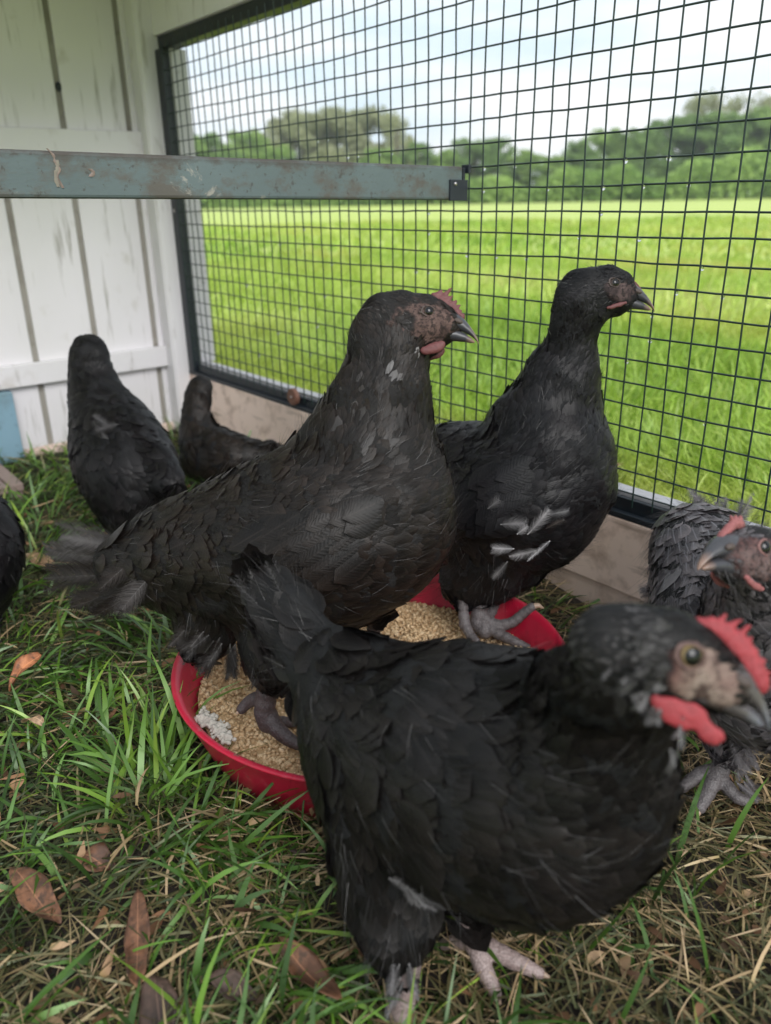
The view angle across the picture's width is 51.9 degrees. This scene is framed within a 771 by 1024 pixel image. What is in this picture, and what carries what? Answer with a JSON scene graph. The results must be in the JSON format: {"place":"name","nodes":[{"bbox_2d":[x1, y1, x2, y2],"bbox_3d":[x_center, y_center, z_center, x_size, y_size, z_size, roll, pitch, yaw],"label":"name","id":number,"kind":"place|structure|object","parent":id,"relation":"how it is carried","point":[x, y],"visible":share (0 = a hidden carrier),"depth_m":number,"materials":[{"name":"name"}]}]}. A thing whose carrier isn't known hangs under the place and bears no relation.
{"place":"outdoors","nodes":[
{"label":"outdoors","id":0,"kind":"place"},
{"bbox_2d":[0,414,770,1023],"bbox_3d":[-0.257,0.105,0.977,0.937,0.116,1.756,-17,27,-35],"label":"grass","id":1,"kind":"structure","parent":0,"point":[310,998],"depth_m":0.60,"materials":[{"name":"green plant"}]},
{"bbox_2d":[0,464,23,500],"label":"wood platform","id":2,"kind":"structure","parent":1,"relation":"on","point":[5,475],"depth_m":1.38,"materials":[{"name":"beige wood"}]},
{"bbox_2d":[0,490,28,642],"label":"hen","id":3,"kind":"object","parent":1,"relation":"on","point":[12,552],"visible":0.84,"depth_m":0.88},
{"bbox_2d":[9,652,41,690],"bbox_3d":[-0.368,0.162,0.808,0.018,0.026,0.044,14,26,33],"label":"dead leaf","id":4,"kind":"object","parent":1,"relation":"on","point":[23,663],"visible":1,"depth_m":0.81,"materials":[{"name":"brown plant"}]},
{"bbox_2d":[21,714,43,725],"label":"dead leaf","id":5,"kind":"object","parent":1,"relation":"on","point":[38,719],"visible":1,"depth_m":0.75,"materials":[{"name":"beige plant"}]},
{"bbox_2d":[9,867,61,923],"bbox_3d":[-0.252,0.274,0.570,0.022,0.012,0.068,-17,27,-35],"label":"dead leaf","id":6,"kind":"object","parent":1,"relation":"on","point":[28,900],"visible":0.97,"depth_m":0.57,"materials":[{"name":"brown plant"}]},
{"bbox_2d":[0,0,173,455],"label":"coop wall","id":7,"kind":"structure","parent":1,"relation":"on","point":[71,270],"depth_m":1.56,"materials":[{"name":"paint"}]},
{"bbox_2d":[0,390,24,464],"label":"blue post","id":8,"kind":"object","parent":7,"relation":"attached to","point":[10,442],"visible":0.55,"depth_m":1.58,"materials":[{"name":"paint"}]},
{"bbox_2d":[76,842,114,871],"bbox_3d":[-0.220,0.263,0.600,0.023,0.013,0.028,-17,27,-35],"label":"dead leaf","id":9,"kind":"object","parent":1,"relation":"on","point":[99,851],"visible":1,"depth_m":0.60,"materials":[{"name":"brown plant"}]},
{"bbox_2d":[62,334,187,533],"bbox_3d":[-0.387,-0.077,1.175,0.166,0.341,0.277,-34,38,-54],"label":"hen","id":10,"kind":"object","parent":1,"relation":"on","point":[123,455],"visible":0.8,"depth_m":1.13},
{"bbox_2d":[107,836,142,866],"bbox_3d":[-0.200,0.261,0.612,0.032,0.010,0.017,-17,27,-35],"label":"dead leaf","id":11,"kind":"object","parent":1,"relation":"on","point":[132,841],"visible":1,"depth_m":0.61,"materials":[{"name":"brown plant"}]},
{"bbox_2d":[124,889,149,986],"bbox_3d":[-0.167,0.285,0.533,0.018,0.010,0.074,-6,22,-13],"label":"dead leaf","id":12,"kind":"object","parent":1,"relation":"on","point":[138,921],"visible":1,"depth_m":0.54,"materials":[{"name":"brown plant"}]},
{"bbox_2d":[123,0,189,430],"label":"corner post","id":13,"kind":"object","parent":1,"relation":"on","point":[142,43],"visible":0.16,"depth_m":1.63,"materials":[{"name":"white paint"}]},
{"bbox_2d":[149,0,252,36],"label":"header board","id":14,"kind":"object","parent":13,"relation":"attached to","point":[168,16],"visible":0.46,"depth_m":1.42,"materials":[{"name":"white paint"}]},
{"bbox_2d":[138,974,177,1023],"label":"dead leaf","id":15,"kind":"object","parent":1,"relation":"on","point":[151,1005],"visible":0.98,"depth_m":0.50,"materials":[{"name":"brown plant"}]},
{"bbox_2d":[0,439,324,1023],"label":"broad grass","id":16,"kind":"structure","parent":1,"relation":"on","point":[156,760],"depth_m":0.69,"materials":[{"name":"green plant"}]},
{"bbox_2d":[172,375,281,482],"bbox_3d":[-0.277,-0.131,1.367,0.209,0.197,0.114,10,24,26],"label":"hen","id":17,"kind":"object","parent":1,"relation":"on","point":[208,444],"visible":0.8,"depth_m":1.36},
{"bbox_2d":[209,968,258,1001],"bbox_3d":[-0.097,0.303,0.506,0.039,0.012,0.015,11,24,27],"label":"dead leaf","id":18,"kind":"object","parent":1,"relation":"on","point":[233,978],"visible":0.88,"depth_m":0.51,"materials":[{"name":"brown plant"}]},
{"bbox_2d":[268,830,305,855],"bbox_3d":[-0.077,0.259,0.618,0.040,0.010,0.017,15,27,35],"label":"dead leaf","id":19,"kind":"object","parent":1,"relation":"on","point":[294,850],"visible":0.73,"depth_m":0.61,"materials":[{"name":"brown plant"}]},
{"bbox_2d":[280,938,341,999],"bbox_3d":[-0.048,0.291,0.502,0.019,0.010,0.057,-17,27,-35],"label":"dead leaf","id":20,"kind":"object","parent":1,"relation":"on","point":[302,959],"visible":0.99,"depth_m":0.51,"materials":[{"name":"brown plant"}]},
{"bbox_2d":[171,573,564,818],"bbox_3d":[-0.012,0.170,0.794,0.385,0.072,0.385,-17,27,-35],"label":"feed pan","id":21,"kind":"object","parent":1,"relation":"on","point":[251,775],"visible":0.16,"depth_m":0.70,"materials":[{"name":"red plastic"}]},
{"bbox_2d":[198,601,520,774],"bbox_3d":[-0.012,0.166,0.794,0.345,0.028,0.345,-17,27,-35],"label":"feed","id":22,"kind":"object","parent":21,"relation":"in","point":[247,732],"visible":0.12,"depth_m":0.77},
{"bbox_2d":[194,706,236,744],"bbox_3d":[-0.151,0.191,0.703,0.062,0.009,0.023,18,29,40],"label":"chalky lump","id":23,"kind":"object","parent":22,"relation":"on","point":[219,730],"visible":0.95,"depth_m":0.70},
{"bbox_2d":[39,288,478,749],"bbox_3d":[-0.119,0.007,0.687,0.413,0.375,0.183,-3,22,-5],"label":"hen","id":24,"kind":"object","parent":22,"relation":"on","point":[346,491],"visible":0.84,"depth_m":0.66,"materials":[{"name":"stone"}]},
{"bbox_2d":[433,263,654,646],"bbox_3d":[0.130,-0.067,0.856,0.220,0.387,0.264,-17,27,-35],"label":"hen","id":25,"kind":"object","parent":22,"relation":"on","point":[533,458],"visible":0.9,"depth_m":0.80,"materials":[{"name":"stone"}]},
{"bbox_2d":[0,444,767,1023],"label":"leaf litter","id":26,"kind":"object","parent":1,"relation":"on","point":[624,964],"visible":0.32,"depth_m":0.55,"materials":[{"name":"brown plant"}]},
{"bbox_2d":[0,426,770,1023],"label":"straw","id":27,"kind":"object","parent":1,"relation":"on","point":[568,990],"visible":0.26,"depth_m":0.56,"materials":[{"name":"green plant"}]},
{"bbox_2d":[26,552,57,570],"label":"dead leaf","id":28,"kind":"object","parent":27,"relation":"on","point":[43,560],"visible":0.45,"depth_m":1.11,"materials":[{"name":"beige plant"}]},
{"bbox_2d":[189,374,652,605],"bbox_3d":[0.279,0.066,0.973,0.032,0.142,2.238,-17,27,-35],"label":"kickboard","id":29,"kind":"object","parent":1,"relation":"on","point":[607,563],"visible":0.22,"depth_m":0.99,"materials":[{"name":"paint"}]},
{"bbox_2d":[155,0,770,527],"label":"wire panel","id":30,"kind":"object","parent":29,"relation":"on","point":[633,504],"visible":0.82,"depth_m":1.08,"materials":[{"name":"paint"}]},
{"bbox_2d":[0,148,470,200],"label":"roost bar","id":31,"kind":"object","parent":30,"relation":"attached to","point":[35,174],"visible":1,"depth_m":0.78,"materials":[{"name":"paint"}]},
{"bbox_2d":[287,388,299,404],"bbox_3d":[-0.167,-0.207,1.429,0.011,0.031,0.031,-17,27,-35],"label":"turn button","id":32,"kind":"object","parent":30,"relation":"on","point":[293,396],"visible":1,"depth_m":1.42,"materials":[{"name":"brown wood"}]},
{"bbox_2d":[213,535,770,1023],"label":"hen","id":33,"kind":"object","parent":1,"relation":"on","point":[479,791],"visible":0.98,"depth_m":0.43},
{"bbox_2d":[619,474,770,823],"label":"hen","id":34,"kind":"object","parent":1,"relation":"on","point":[714,560],"visible":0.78,"depth_m":0.64,"materials":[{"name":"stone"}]},
{"bbox_2d":[181,0,770,193],"label":"sky","id":35,"kind":"structure","parent":0,"point":[742,42],"materials":[{"name":"white"}]},
{"bbox_2d":[201,194,770,526],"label":"ground","id":36,"kind":"structure","parent":0,"point":[727,204],"depth_m":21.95,"materials":[{"name":"green plant"}]},
{"bbox_2d":[194,136,209,156],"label":"tree","id":37,"kind":"object","parent":36,"relation":"on","point":[199,146],"visible":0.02,"depth_m":70.11,"materials":[{"name":"green plant"}]},
{"bbox_2d":[194,131,224,156],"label":"tree","id":38,"kind":"object","parent":36,"relation":"on","point":[211,144],"visible":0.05,"depth_m":72.22,"materials":[{"name":"green plant"}]},
{"bbox_2d":[209,150,242,157],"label":"tree","id":39,"kind":"object","parent":36,"relation":"on","point":[233,155],"visible":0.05,"depth_m":67.72,"materials":[{"name":"green plant"}]},
{"bbox_2d":[219,128,272,158],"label":"tree","id":40,"kind":"object","parent":36,"relation":"on","point":[260,140],"visible":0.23,"depth_m":71.10,"materials":[{"name":"green plant"}]},
{"bbox_2d":[253,143,296,159],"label":"tree","id":41,"kind":"object","parent":36,"relation":"on","point":[285,152],"visible":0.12,"depth_m":67.82,"materials":[{"name":"green plant"}]},
{"bbox_2d":[248,107,371,162],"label":"tree","id":42,"kind":"object","parent":36,"relation":"on","point":[321,130],"visible":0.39,"depth_m":82.61,"materials":[{"name":"green plant"}]},
{"bbox_2d":[290,104,420,164],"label":"tree","id":43,"kind":"object","parent":36,"relation":"on","point":[372,120],"visible":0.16,"depth_m":86.34,"materials":[{"name":"green plant"}]},
{"bbox_2d":[356,147,401,163],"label":"tree","id":44,"kind":"object","parent":36,"relation":"on","point":[385,159],"visible":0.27,"depth_m":69.86,"materials":[{"name":"green plant"}]},
{"bbox_2d":[370,110,413,164],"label":"tree","id":45,"kind":"object","parent":36,"relation":"on","point":[395,121],"visible":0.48,"depth_m":82.41,"materials":[{"name":"green plant"}]},
{"bbox_2d":[396,141,435,164],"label":"tree","id":46,"kind":"object","parent":36,"relation":"on","point":[420,160],"visible":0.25,"depth_m":71.86,"materials":[{"name":"green plant"}]},
{"bbox_2d":[430,148,458,165],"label":"tree","id":47,"kind":"object","parent":36,"relation":"on","point":[446,155],"visible":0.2,"depth_m":70.98,"materials":[{"name":"green plant"}]},
{"bbox_2d":[447,137,506,177],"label":"tree","id":48,"kind":"object","parent":36,"relation":"on","point":[476,154],"visible":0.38,"depth_m":71.79,"materials":[{"name":"green plant"}]},
{"bbox_2d":[200,145,770,208],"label":"undergrowth","id":49,"kind":"object","parent":36,"relation":"on","point":[752,167],"visible":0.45,"depth_m":60.33,"materials":[{"name":"green plant"}]},
{"bbox_2d":[471,136,518,176],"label":"tree","id":50,"kind":"object","parent":36,"relation":"on","point":[502,155],"visible":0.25,"depth_m":73.50,"materials":[{"name":"green plant"}]},
{"bbox_2d":[500,149,546,185],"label":"tree","id":51,"kind":"object","parent":36,"relation":"on","point":[522,175],"visible":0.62,"depth_m":71.12,"materials":[{"name":"green plant"}]},
{"bbox_2d":[532,154,566,185],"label":"tree","id":52,"kind":"object","parent":36,"relation":"on","point":[542,176],"visible":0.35,"depth_m":68.40,"materials":[{"name":"green plant"}]},
{"bbox_2d":[560,139,600,171],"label":"tree","id":53,"kind":"object","parent":36,"relation":"on","point":[574,151],"visible":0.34,"depth_m":71.67,"materials":[{"name":"green plant"}]},
{"bbox_2d":[582,127,637,169],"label":"tree","id":54,"kind":"object","parent":36,"relation":"on","point":[597,141],"visible":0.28,"depth_m":74.97,"materials":[{"name":"green plant"}]},
{"bbox_2d":[602,127,678,179],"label":"tree","id":55,"kind":"object","parent":36,"relation":"on","point":[637,144],"visible":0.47,"depth_m":74.07,"materials":[{"name":"green plant"}]},
{"bbox_2d":[638,114,696,177],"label":"tree","id":56,"kind":"object","parent":36,"relation":"on","point":[663,142],"visible":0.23,"depth_m":76.52,"materials":[{"name":"green plant"}]},
{"bbox_2d":[666,87,728,151],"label":"tree","id":57,"kind":"object","parent":36,"relation":"on","point":[713,103],"visible":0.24,"depth_m":79.64,"materials":[{"name":"green plant"}]},
{"bbox_2d":[658,111,751,171],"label":"tree","id":58,"kind":"object","parent":36,"relation":"on","point":[705,137],"visible":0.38,"depth_m":74.24,"materials":[{"name":"green plant"}]},
{"bbox_2d":[684,110,770,184],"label":"tree","id":59,"kind":"object","parent":36,"relation":"on","point":[763,125],"visible":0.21,"depth_m":75.00,"materials":[{"name":"green plant"}]},
{"bbox_2d":[714,91,770,141],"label":"tree","id":60,"kind":"object","parent":36,"relation":"on","point":[766,101],"visible":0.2,"depth_m":82.77,"materials":[{"name":"green plant"}]},
{"bbox_2d":[734,105,770,158],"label":"tree","id":61,"kind":"object","parent":36,"relation":"on","point":[763,110],"visible":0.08,"depth_m":75.60,"materials":[{"name":"green plant"}]}
]}

